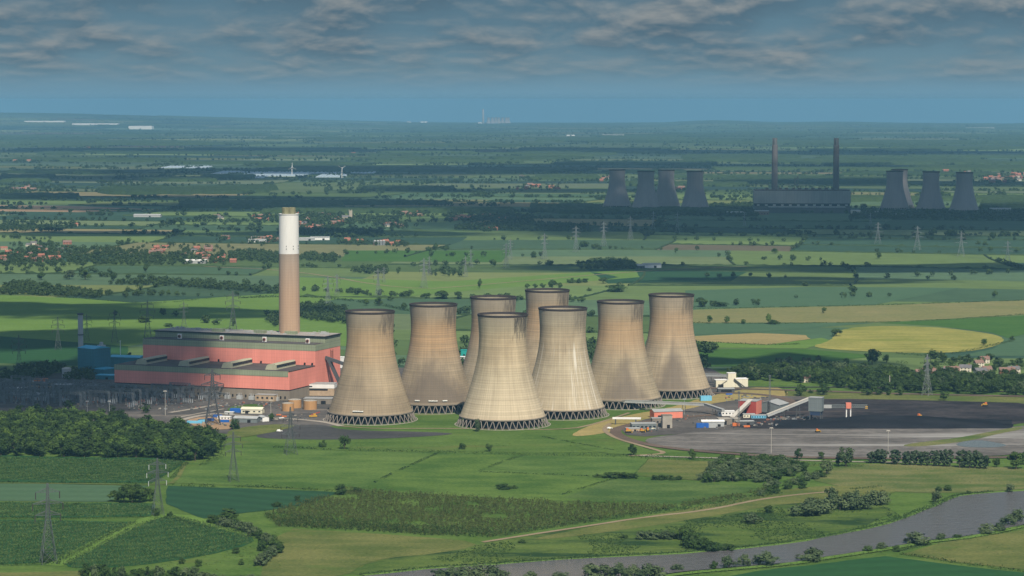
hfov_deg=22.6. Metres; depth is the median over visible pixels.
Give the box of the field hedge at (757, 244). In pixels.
[668,243,794,245]
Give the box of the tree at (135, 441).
[127,439,140,453]
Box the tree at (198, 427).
[188,424,203,432]
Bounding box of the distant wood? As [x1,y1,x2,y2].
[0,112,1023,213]
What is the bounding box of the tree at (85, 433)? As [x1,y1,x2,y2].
[77,430,90,437]
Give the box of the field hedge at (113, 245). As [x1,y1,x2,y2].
[69,242,137,252]
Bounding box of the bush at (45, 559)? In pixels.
[41,556,52,562]
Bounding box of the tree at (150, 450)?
[143,445,158,456]
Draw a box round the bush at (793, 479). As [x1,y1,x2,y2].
[787,477,797,484]
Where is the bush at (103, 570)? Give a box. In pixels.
[96,563,110,575]
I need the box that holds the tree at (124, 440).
[118,438,133,451]
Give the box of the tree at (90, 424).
[83,421,95,429]
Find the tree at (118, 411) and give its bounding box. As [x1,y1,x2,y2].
[113,409,125,413]
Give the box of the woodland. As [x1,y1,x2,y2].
[0,229,1023,500]
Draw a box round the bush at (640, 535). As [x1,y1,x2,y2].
[636,530,645,539]
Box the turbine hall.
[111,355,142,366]
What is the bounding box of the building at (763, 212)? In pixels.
[754,210,768,214]
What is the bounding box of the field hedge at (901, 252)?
[791,250,1023,255]
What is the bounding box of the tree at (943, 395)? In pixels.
[940,391,948,398]
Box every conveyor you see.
[602,400,724,414]
[705,374,725,382]
[730,399,752,416]
[766,397,807,416]
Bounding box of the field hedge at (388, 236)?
[175,234,466,237]
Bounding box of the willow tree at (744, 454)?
[740,452,747,456]
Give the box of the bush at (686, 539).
[680,534,693,546]
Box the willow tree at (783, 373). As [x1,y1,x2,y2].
[780,367,789,379]
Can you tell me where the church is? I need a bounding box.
[341,210,351,218]
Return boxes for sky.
[0,0,1023,122]
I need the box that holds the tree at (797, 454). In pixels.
[794,448,802,458]
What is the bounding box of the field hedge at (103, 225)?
[22,224,145,225]
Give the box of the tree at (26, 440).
[23,439,37,450]
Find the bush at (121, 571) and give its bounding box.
[115,565,125,575]
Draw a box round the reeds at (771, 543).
[359,490,993,575]
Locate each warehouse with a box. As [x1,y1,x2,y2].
[24,121,65,121]
[72,123,119,124]
[129,126,153,128]
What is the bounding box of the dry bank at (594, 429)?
[573,387,787,435]
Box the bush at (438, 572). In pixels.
[430,568,445,575]
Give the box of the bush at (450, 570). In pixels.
[441,565,457,575]
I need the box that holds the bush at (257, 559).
[252,555,267,565]
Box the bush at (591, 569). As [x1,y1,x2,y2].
[582,563,599,575]
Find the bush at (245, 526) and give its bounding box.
[241,521,254,530]
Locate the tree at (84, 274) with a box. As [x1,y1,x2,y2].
[79,269,91,279]
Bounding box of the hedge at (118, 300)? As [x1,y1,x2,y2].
[0,293,228,302]
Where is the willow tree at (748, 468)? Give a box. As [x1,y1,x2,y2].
[743,465,753,472]
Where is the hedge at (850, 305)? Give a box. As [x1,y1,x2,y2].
[693,299,1021,308]
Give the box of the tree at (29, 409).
[25,406,34,411]
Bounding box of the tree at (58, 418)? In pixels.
[52,416,66,426]
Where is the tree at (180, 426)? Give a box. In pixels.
[172,423,186,431]
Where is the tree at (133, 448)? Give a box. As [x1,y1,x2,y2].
[126,443,145,456]
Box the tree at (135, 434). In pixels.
[129,431,143,439]
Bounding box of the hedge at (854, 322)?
[693,313,1022,323]
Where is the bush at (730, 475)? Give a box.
[726,471,739,481]
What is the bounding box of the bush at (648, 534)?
[644,530,653,539]
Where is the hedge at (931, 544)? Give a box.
[902,525,1023,550]
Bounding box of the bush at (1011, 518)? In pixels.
[999,513,1018,524]
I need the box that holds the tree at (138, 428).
[132,426,144,436]
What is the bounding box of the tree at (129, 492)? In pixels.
[123,485,136,502]
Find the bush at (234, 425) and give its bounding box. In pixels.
[229,419,239,428]
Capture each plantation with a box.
[264,485,765,536]
[264,510,501,536]
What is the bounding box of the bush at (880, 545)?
[876,542,888,548]
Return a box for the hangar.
[762,399,788,412]
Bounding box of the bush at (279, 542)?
[269,539,283,545]
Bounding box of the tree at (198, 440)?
[191,436,203,445]
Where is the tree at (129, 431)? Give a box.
[122,428,134,434]
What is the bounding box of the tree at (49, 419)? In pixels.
[43,417,59,426]
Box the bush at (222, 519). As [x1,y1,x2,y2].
[216,517,226,524]
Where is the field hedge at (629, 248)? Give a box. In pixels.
[432,247,655,249]
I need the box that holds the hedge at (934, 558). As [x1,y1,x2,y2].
[901,552,1023,571]
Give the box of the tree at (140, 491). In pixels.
[132,485,148,502]
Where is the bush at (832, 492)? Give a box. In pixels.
[824,486,839,503]
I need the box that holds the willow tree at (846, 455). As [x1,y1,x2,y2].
[836,447,854,466]
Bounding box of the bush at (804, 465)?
[796,462,809,470]
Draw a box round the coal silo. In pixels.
[808,396,823,418]
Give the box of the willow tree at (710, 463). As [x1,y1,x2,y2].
[707,460,715,465]
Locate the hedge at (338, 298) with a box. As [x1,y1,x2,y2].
[239,295,409,311]
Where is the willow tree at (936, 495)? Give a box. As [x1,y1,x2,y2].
[931,490,942,501]
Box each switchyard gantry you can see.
[0,382,20,395]
[3,380,23,388]
[9,383,30,397]
[10,390,31,402]
[21,377,42,388]
[21,395,42,404]
[22,387,43,398]
[32,383,53,396]
[32,393,46,404]
[34,389,55,402]
[40,388,61,400]
[45,379,66,387]
[45,381,66,395]
[58,387,79,402]
[59,392,81,406]
[64,390,85,405]
[70,389,91,404]
[73,383,94,397]
[81,387,103,401]
[82,389,94,403]
[85,386,107,400]
[88,383,109,396]
[88,390,109,404]
[95,391,116,404]
[99,387,121,402]
[103,384,124,395]
[108,389,118,401]
[112,392,134,404]
[115,384,136,397]
[120,388,141,403]
[121,385,142,396]
[132,387,144,399]
[135,390,156,399]
[146,389,167,402]
[151,383,172,394]
[151,391,173,400]
[157,386,178,399]
[164,385,185,398]
[169,382,190,397]
[177,391,189,402]
[181,387,202,398]
[182,385,194,401]
[188,385,209,397]
[206,384,217,400]
[212,385,222,399]
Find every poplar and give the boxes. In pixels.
[786,356,793,364]
[866,451,875,462]
[873,450,880,462]
[876,449,883,462]
[880,450,888,463]
[889,449,896,464]
[893,450,901,464]
[902,451,908,464]
[906,451,914,464]
[912,450,919,464]
[918,451,925,465]
[923,451,930,465]
[930,450,936,465]
[935,450,942,465]
[940,449,948,466]
[946,449,953,466]
[955,450,962,467]
[961,449,966,467]
[965,450,973,467]
[972,450,979,467]
[976,453,984,468]
[983,455,990,468]
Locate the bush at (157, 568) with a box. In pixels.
[150,565,164,575]
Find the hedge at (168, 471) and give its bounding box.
[153,461,182,481]
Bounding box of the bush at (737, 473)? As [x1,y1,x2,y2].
[731,471,744,480]
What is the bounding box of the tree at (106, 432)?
[97,429,112,436]
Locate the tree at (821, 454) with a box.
[818,452,824,458]
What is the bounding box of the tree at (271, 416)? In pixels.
[268,413,274,420]
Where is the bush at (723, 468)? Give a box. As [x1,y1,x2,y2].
[718,466,731,472]
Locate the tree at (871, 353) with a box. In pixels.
[864,349,881,364]
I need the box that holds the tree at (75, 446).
[69,443,84,455]
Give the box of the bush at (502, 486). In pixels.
[495,483,511,489]
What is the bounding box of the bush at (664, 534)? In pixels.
[658,530,670,538]
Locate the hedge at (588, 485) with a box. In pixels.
[562,478,613,494]
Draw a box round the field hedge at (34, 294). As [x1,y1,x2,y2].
[0,293,98,295]
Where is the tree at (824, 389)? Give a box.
[816,384,831,392]
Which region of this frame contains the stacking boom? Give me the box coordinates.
[824,402,867,416]
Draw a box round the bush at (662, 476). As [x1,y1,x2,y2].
[659,474,668,479]
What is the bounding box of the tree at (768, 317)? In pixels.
[766,313,770,321]
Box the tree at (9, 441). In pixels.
[1,438,15,453]
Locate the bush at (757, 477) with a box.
[751,472,767,481]
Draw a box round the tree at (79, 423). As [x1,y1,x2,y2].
[73,420,88,430]
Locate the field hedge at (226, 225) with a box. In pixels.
[156,224,341,225]
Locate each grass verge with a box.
[223,383,765,452]
[226,424,293,437]
[228,404,262,412]
[414,412,605,431]
[572,435,667,455]
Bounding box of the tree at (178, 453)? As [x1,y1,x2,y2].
[167,445,187,460]
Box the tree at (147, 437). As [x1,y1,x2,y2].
[144,435,153,444]
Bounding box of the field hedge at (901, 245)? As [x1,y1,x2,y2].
[801,244,1023,247]
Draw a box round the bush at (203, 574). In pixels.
[198,571,210,575]
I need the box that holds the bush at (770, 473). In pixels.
[766,470,780,480]
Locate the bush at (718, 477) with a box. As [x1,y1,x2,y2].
[707,471,721,481]
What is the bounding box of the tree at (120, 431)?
[116,429,127,436]
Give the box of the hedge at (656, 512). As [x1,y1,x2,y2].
[496,505,688,535]
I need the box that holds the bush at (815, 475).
[811,471,819,478]
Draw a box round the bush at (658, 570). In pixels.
[647,564,667,575]
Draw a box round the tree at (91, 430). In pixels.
[88,428,99,435]
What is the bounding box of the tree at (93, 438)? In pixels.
[86,434,98,444]
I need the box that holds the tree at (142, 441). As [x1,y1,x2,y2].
[137,439,148,446]
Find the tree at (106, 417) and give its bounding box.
[100,415,111,423]
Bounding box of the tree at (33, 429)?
[28,426,37,432]
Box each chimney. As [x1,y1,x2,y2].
[279,207,299,332]
[482,109,483,123]
[771,138,777,188]
[833,138,838,188]
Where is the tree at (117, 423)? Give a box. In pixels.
[111,421,121,426]
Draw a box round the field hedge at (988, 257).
[983,254,1023,269]
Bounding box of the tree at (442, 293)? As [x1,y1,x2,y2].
[435,290,448,298]
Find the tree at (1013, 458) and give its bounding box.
[1007,451,1023,468]
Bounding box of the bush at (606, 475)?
[602,472,613,477]
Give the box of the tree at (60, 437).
[55,432,66,439]
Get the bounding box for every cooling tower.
[323,309,417,425]
[401,302,469,413]
[455,312,550,429]
[463,295,516,386]
[525,288,569,372]
[532,305,608,419]
[591,299,665,409]
[602,169,630,206]
[632,171,659,207]
[645,292,714,399]
[656,169,680,206]
[681,171,708,206]
[879,171,909,210]
[891,169,914,207]
[916,171,944,209]
[949,172,978,210]
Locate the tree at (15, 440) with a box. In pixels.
[11,439,25,448]
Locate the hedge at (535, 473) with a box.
[480,471,593,476]
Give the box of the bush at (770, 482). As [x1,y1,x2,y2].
[762,478,773,486]
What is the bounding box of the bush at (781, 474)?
[777,470,783,478]
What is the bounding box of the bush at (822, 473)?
[815,469,826,476]
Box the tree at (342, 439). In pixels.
[338,435,350,448]
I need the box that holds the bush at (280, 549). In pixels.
[274,543,284,552]
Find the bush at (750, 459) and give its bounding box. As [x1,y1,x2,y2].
[745,457,755,462]
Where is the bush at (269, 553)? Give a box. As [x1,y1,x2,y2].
[263,549,272,557]
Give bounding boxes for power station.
[114,325,342,400]
[753,176,850,212]
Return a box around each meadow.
[0,369,1023,575]
[261,528,475,575]
[351,503,893,574]
[536,486,895,539]
[812,464,1023,492]
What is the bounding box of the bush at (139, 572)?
[135,568,146,575]
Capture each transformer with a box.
[224,392,230,398]
[248,393,254,399]
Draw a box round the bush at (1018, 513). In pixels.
[1011,509,1023,519]
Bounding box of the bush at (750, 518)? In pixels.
[743,512,763,523]
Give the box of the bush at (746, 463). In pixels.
[740,461,754,468]
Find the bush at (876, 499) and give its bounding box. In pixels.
[866,489,885,505]
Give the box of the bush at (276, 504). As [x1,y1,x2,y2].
[271,502,281,506]
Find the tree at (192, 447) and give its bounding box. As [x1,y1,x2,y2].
[187,443,203,460]
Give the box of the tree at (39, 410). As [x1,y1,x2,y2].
[29,406,44,414]
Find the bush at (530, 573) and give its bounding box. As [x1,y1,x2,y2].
[523,571,536,575]
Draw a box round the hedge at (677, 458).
[624,453,863,466]
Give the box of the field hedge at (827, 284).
[629,283,849,285]
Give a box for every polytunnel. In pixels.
[161,166,212,167]
[212,171,280,177]
[269,171,310,175]
[311,171,375,173]
[315,174,346,177]
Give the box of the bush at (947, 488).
[943,485,951,490]
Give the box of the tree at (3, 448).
[0,440,8,455]
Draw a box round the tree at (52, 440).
[47,437,60,450]
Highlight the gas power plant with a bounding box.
[78,342,113,373]
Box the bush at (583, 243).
[579,241,588,246]
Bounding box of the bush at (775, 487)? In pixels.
[771,484,780,493]
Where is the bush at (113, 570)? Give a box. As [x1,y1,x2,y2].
[108,567,117,575]
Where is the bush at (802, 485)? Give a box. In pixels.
[797,482,806,488]
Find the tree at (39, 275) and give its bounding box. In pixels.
[37,272,45,279]
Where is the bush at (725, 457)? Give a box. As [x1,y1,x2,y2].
[721,455,729,460]
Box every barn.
[134,214,161,216]
[186,259,207,263]
[299,237,314,240]
[310,236,329,239]
[636,264,644,267]
[642,263,661,267]
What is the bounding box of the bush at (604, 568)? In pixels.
[595,563,615,575]
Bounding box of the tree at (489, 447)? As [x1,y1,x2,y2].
[485,443,492,450]
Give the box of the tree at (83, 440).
[79,437,93,451]
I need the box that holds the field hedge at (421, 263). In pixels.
[388,262,732,264]
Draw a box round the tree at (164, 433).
[161,430,169,437]
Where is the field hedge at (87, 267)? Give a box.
[64,262,104,271]
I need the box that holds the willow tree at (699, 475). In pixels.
[695,473,702,479]
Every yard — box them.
[0,368,748,433]
[257,425,451,439]
[622,396,806,435]
[731,399,1023,428]
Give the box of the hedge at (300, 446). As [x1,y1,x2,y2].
[273,445,330,449]
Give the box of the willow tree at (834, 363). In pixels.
[832,361,838,369]
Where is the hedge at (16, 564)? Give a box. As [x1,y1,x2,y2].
[0,560,74,565]
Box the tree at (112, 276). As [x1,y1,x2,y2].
[108,272,115,279]
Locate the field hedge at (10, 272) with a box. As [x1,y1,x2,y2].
[0,271,63,273]
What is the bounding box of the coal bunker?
[661,414,672,427]
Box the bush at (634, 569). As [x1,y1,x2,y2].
[626,564,640,575]
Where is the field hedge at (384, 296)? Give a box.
[302,294,569,299]
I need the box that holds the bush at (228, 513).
[219,508,238,518]
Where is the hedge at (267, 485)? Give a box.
[245,483,292,488]
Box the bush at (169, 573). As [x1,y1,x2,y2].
[158,570,175,575]
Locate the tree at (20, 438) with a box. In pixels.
[13,437,24,442]
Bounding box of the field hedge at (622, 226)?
[592,225,656,226]
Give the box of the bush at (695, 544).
[684,534,701,549]
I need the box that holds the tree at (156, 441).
[150,437,163,445]
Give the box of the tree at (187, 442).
[184,439,194,447]
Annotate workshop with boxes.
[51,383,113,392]
[303,397,332,403]
[630,422,656,429]
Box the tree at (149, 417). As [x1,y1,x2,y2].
[141,415,151,419]
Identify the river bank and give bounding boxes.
[362,490,1023,575]
[665,525,1022,575]
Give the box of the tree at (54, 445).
[49,439,60,453]
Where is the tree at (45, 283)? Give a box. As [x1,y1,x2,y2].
[42,280,49,286]
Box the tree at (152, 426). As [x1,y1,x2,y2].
[148,425,161,431]
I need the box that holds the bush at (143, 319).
[136,316,151,322]
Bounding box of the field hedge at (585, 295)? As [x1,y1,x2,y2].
[574,285,623,299]
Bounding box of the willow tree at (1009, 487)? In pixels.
[1006,483,1014,491]
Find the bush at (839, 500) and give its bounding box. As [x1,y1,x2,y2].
[831,496,849,509]
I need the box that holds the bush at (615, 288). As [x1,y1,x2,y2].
[605,284,627,291]
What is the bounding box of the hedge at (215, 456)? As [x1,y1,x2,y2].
[200,451,229,464]
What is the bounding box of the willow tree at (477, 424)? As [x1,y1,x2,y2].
[475,419,480,430]
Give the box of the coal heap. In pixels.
[773,415,1012,428]
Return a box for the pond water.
[956,440,1005,446]
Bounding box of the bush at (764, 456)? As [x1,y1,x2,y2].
[759,453,768,459]
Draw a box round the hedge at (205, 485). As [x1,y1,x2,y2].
[172,483,242,486]
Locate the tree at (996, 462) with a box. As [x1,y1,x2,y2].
[992,458,999,466]
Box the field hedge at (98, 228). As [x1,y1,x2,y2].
[36,227,139,229]
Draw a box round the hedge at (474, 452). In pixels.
[348,447,623,456]
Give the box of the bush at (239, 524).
[234,521,244,529]
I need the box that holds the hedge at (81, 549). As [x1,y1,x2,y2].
[60,520,135,560]
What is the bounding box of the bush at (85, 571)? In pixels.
[78,563,91,575]
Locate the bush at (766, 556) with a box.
[752,550,781,565]
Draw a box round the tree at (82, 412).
[76,409,91,415]
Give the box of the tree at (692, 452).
[688,448,696,458]
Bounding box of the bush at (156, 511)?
[152,508,159,515]
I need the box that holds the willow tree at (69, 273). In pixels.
[63,270,75,278]
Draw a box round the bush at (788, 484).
[782,480,792,488]
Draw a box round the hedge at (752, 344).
[697,340,797,344]
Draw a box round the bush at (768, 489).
[764,485,773,494]
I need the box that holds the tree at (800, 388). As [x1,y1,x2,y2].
[795,384,806,394]
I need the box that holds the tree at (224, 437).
[215,433,227,443]
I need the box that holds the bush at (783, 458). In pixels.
[779,455,789,462]
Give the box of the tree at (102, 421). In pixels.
[95,419,108,426]
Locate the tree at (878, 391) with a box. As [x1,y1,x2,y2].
[873,388,882,394]
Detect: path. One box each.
[20,462,186,484]
[46,514,257,565]
[344,413,628,429]
[481,492,823,541]
[639,455,872,461]
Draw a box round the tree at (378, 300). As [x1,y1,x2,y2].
[374,297,382,303]
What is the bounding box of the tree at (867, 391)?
[861,388,872,394]
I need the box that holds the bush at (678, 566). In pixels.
[670,564,684,569]
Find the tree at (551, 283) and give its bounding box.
[548,280,557,286]
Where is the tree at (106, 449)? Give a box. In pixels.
[99,444,112,457]
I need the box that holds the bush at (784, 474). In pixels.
[778,467,793,475]
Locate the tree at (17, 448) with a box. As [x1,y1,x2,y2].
[10,442,24,455]
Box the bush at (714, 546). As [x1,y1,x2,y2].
[705,542,721,551]
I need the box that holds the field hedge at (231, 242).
[150,241,447,244]
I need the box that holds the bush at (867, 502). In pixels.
[858,494,874,508]
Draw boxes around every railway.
[610,392,1018,458]
[711,387,1023,396]
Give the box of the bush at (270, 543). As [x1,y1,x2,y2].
[267,538,276,545]
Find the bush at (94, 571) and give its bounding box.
[90,565,99,575]
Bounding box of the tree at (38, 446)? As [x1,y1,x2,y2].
[31,441,46,455]
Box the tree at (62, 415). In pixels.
[55,413,68,418]
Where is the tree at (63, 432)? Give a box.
[58,431,67,439]
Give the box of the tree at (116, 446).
[108,442,128,456]
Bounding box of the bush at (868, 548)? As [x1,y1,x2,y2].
[862,546,873,550]
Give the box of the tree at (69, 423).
[60,420,72,425]
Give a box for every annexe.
[95,374,114,379]
[255,393,276,400]
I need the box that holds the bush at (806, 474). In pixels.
[800,470,811,480]
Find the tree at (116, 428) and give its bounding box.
[111,426,124,433]
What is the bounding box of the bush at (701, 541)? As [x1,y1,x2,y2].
[697,537,711,549]
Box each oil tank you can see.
[282,402,293,410]
[288,398,300,407]
[303,400,316,409]
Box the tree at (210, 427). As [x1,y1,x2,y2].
[203,424,218,433]
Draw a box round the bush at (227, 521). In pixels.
[220,518,232,526]
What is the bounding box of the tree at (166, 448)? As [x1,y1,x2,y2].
[160,444,176,458]
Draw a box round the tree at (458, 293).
[454,291,461,298]
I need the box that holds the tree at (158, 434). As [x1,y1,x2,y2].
[151,432,161,437]
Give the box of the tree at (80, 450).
[73,443,92,456]
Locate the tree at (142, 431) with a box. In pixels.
[138,429,145,438]
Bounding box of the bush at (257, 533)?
[255,529,264,537]
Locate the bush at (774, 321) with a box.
[768,319,780,323]
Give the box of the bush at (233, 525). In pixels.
[228,519,238,527]
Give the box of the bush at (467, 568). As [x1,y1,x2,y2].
[457,563,475,575]
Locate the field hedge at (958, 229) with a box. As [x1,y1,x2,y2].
[888,229,1023,230]
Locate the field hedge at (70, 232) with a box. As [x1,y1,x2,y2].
[0,231,165,234]
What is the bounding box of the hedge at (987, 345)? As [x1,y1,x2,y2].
[959,339,1011,351]
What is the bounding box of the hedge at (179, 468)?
[169,461,188,478]
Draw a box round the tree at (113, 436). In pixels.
[109,433,117,438]
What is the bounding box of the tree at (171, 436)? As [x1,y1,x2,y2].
[165,433,178,442]
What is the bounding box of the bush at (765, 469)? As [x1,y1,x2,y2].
[761,467,771,473]
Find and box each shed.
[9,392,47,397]
[233,416,259,422]
[241,407,264,413]
[259,415,268,421]
[650,408,682,417]
[700,420,724,426]
[717,388,734,391]
[717,410,734,415]
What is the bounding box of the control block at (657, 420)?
[651,417,660,425]
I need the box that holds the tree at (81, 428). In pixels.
[75,425,86,431]
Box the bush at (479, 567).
[469,562,489,575]
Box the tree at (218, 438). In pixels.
[212,434,224,447]
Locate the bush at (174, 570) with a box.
[171,566,181,575]
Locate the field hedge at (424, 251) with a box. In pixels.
[404,243,450,256]
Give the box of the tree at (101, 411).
[96,408,105,414]
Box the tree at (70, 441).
[62,439,76,454]
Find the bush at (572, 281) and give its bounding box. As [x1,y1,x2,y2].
[566,278,575,282]
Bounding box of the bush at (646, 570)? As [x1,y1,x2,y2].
[633,562,661,575]
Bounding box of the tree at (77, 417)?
[73,415,81,419]
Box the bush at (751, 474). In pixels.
[748,471,756,477]
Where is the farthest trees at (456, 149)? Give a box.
[0,116,1023,160]
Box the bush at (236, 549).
[232,547,239,553]
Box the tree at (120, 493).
[116,489,130,502]
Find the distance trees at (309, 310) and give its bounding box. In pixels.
[0,233,1022,412]
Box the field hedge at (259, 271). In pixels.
[249,267,268,274]
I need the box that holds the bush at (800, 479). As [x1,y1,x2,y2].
[795,476,805,482]
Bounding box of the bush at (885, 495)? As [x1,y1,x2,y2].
[877,490,891,503]
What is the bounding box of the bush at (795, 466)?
[790,463,800,471]
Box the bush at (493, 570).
[483,564,502,575]
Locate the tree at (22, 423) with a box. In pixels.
[19,420,32,427]
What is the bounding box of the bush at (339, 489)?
[334,484,346,494]
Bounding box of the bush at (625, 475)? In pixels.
[618,472,632,478]
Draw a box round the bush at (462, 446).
[458,443,466,448]
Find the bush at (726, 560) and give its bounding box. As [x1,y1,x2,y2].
[721,554,737,567]
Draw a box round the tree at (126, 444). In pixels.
[120,442,132,455]
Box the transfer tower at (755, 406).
[738,399,761,413]
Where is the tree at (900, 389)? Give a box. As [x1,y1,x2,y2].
[896,385,904,394]
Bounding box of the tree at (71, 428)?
[65,425,80,432]
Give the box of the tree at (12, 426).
[10,424,24,435]
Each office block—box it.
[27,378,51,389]
[309,382,336,395]
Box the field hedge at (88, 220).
[0,219,165,221]
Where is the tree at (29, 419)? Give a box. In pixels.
[27,416,38,424]
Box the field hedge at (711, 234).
[650,233,801,236]
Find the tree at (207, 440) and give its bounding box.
[199,437,211,450]
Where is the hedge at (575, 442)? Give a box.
[542,436,613,449]
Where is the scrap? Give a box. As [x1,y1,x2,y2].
[631,394,810,432]
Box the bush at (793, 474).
[785,468,796,476]
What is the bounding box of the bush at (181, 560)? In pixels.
[179,558,185,563]
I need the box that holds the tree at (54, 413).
[45,411,58,420]
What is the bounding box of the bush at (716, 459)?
[712,457,724,463]
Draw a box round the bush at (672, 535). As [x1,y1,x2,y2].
[666,532,676,539]
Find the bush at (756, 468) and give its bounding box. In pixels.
[751,465,761,475]
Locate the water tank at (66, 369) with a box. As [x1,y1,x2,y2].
[62,367,70,377]
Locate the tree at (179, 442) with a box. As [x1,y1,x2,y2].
[171,439,182,448]
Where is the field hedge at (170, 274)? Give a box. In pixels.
[64,272,249,275]
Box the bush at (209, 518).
[206,515,213,522]
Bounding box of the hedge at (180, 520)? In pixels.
[154,516,209,526]
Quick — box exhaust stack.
[77,313,83,348]
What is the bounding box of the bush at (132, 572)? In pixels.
[124,569,138,575]
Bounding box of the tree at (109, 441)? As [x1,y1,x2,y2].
[105,439,113,443]
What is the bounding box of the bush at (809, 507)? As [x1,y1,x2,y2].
[787,502,822,515]
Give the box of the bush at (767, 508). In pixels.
[763,505,773,512]
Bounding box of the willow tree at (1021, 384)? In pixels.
[1017,381,1023,387]
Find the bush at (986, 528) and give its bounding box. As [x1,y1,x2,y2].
[978,523,996,533]
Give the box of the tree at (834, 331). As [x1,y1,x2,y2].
[831,328,842,335]
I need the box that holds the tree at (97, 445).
[87,441,104,455]
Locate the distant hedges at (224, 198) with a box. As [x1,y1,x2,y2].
[0,153,1023,218]
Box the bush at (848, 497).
[839,491,860,509]
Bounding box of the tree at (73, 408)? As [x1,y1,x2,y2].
[69,405,79,414]
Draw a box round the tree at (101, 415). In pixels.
[93,413,104,419]
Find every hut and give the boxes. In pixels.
[224,411,234,414]
[625,427,639,430]
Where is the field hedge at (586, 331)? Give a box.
[456,329,647,332]
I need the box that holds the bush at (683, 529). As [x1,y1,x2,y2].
[674,525,695,536]
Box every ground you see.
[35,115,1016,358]
[188,417,229,428]
[645,426,1023,456]
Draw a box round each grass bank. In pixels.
[784,390,1023,403]
[904,427,1022,445]
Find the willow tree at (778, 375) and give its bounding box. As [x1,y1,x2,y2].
[773,369,783,378]
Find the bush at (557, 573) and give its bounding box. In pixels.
[551,571,569,575]
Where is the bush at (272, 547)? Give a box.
[268,544,277,552]
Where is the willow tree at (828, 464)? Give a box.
[820,459,833,473]
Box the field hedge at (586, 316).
[457,313,649,316]
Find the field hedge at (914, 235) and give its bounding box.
[805,233,1023,236]
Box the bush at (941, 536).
[936,533,945,539]
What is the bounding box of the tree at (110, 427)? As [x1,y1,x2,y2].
[104,425,116,430]
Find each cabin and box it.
[217,416,231,419]
[742,413,754,417]
[750,414,765,417]
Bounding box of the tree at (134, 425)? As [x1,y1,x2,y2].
[129,420,144,428]
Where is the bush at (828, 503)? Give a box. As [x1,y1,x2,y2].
[817,497,834,512]
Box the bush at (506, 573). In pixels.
[494,570,510,575]
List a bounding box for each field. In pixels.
[0,205,158,211]
[0,295,346,345]
[0,336,128,365]
[0,455,184,482]
[0,484,145,501]
[0,520,126,563]
[0,571,80,575]
[67,517,253,567]
[110,292,335,314]
[165,486,334,517]
[175,446,433,486]
[180,451,763,504]
[299,269,638,298]
[342,250,511,261]
[484,455,646,477]
[565,478,760,503]
[587,269,745,282]
[636,459,707,479]
[685,287,955,308]
[693,300,1023,322]
[693,323,866,334]
[695,333,809,344]
[697,338,828,347]
[698,349,875,366]
[733,556,1023,575]
[815,326,1003,352]
[887,316,1023,337]
[906,530,1023,568]
[962,338,1023,355]
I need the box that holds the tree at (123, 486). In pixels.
[117,484,132,490]
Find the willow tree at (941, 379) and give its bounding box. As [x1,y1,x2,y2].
[936,376,946,383]
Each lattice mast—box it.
[738,392,739,426]
[769,376,770,410]
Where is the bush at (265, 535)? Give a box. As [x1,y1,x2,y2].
[259,531,270,539]
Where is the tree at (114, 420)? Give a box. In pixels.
[107,417,120,424]
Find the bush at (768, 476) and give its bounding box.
[763,473,772,480]
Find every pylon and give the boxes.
[12,336,26,374]
[32,483,62,563]
[51,317,62,349]
[84,314,90,340]
[109,310,120,341]
[141,300,153,337]
[146,458,166,515]
[181,302,187,326]
[198,369,225,424]
[225,291,238,328]
[225,432,242,481]
[281,408,299,454]
[322,276,332,304]
[333,275,339,295]
[374,270,382,295]
[419,259,427,287]
[462,256,468,276]
[502,244,509,267]
[541,233,547,258]
[572,227,579,251]
[600,222,606,245]
[627,216,633,239]
[872,223,881,243]
[911,226,923,249]
[922,354,931,395]
[956,231,967,256]
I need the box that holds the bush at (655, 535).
[652,533,659,539]
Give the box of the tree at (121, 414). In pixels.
[116,412,127,419]
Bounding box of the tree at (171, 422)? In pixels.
[166,418,183,428]
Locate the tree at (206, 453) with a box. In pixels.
[196,447,211,458]
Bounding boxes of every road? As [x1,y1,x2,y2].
[168,413,343,425]
[169,405,213,412]
[176,409,221,417]
[204,266,744,287]
[602,423,665,455]
[709,384,1002,391]
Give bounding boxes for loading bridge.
[612,417,640,424]
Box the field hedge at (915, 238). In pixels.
[807,237,1023,239]
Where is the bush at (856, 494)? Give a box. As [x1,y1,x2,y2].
[850,489,864,509]
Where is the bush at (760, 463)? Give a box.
[753,460,764,466]
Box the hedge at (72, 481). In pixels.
[0,480,151,483]
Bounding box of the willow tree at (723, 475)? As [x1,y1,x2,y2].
[719,472,727,480]
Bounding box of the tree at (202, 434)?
[198,431,211,437]
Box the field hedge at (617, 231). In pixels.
[465,229,794,233]
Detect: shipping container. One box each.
[187,421,201,423]
[230,408,240,412]
[696,423,708,427]
[699,395,711,400]
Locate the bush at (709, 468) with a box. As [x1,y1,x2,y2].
[704,465,719,471]
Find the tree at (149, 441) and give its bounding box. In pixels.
[145,437,160,444]
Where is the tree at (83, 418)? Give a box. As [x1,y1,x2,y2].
[80,415,88,420]
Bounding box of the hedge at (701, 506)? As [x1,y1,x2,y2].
[685,491,782,509]
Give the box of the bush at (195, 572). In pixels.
[186,566,200,575]
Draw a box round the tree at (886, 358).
[882,354,888,362]
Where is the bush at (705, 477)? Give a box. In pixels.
[701,473,712,482]
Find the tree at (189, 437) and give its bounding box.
[180,434,192,440]
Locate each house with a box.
[0,246,7,249]
[63,240,71,243]
[204,247,212,250]
[230,258,236,262]
[714,372,747,386]
[717,417,738,424]
[800,375,810,382]
[959,364,971,371]
[973,359,984,366]
[973,366,987,372]
[980,355,989,362]
[998,366,1014,373]
[1007,365,1020,372]
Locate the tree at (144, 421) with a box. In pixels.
[137,419,149,426]

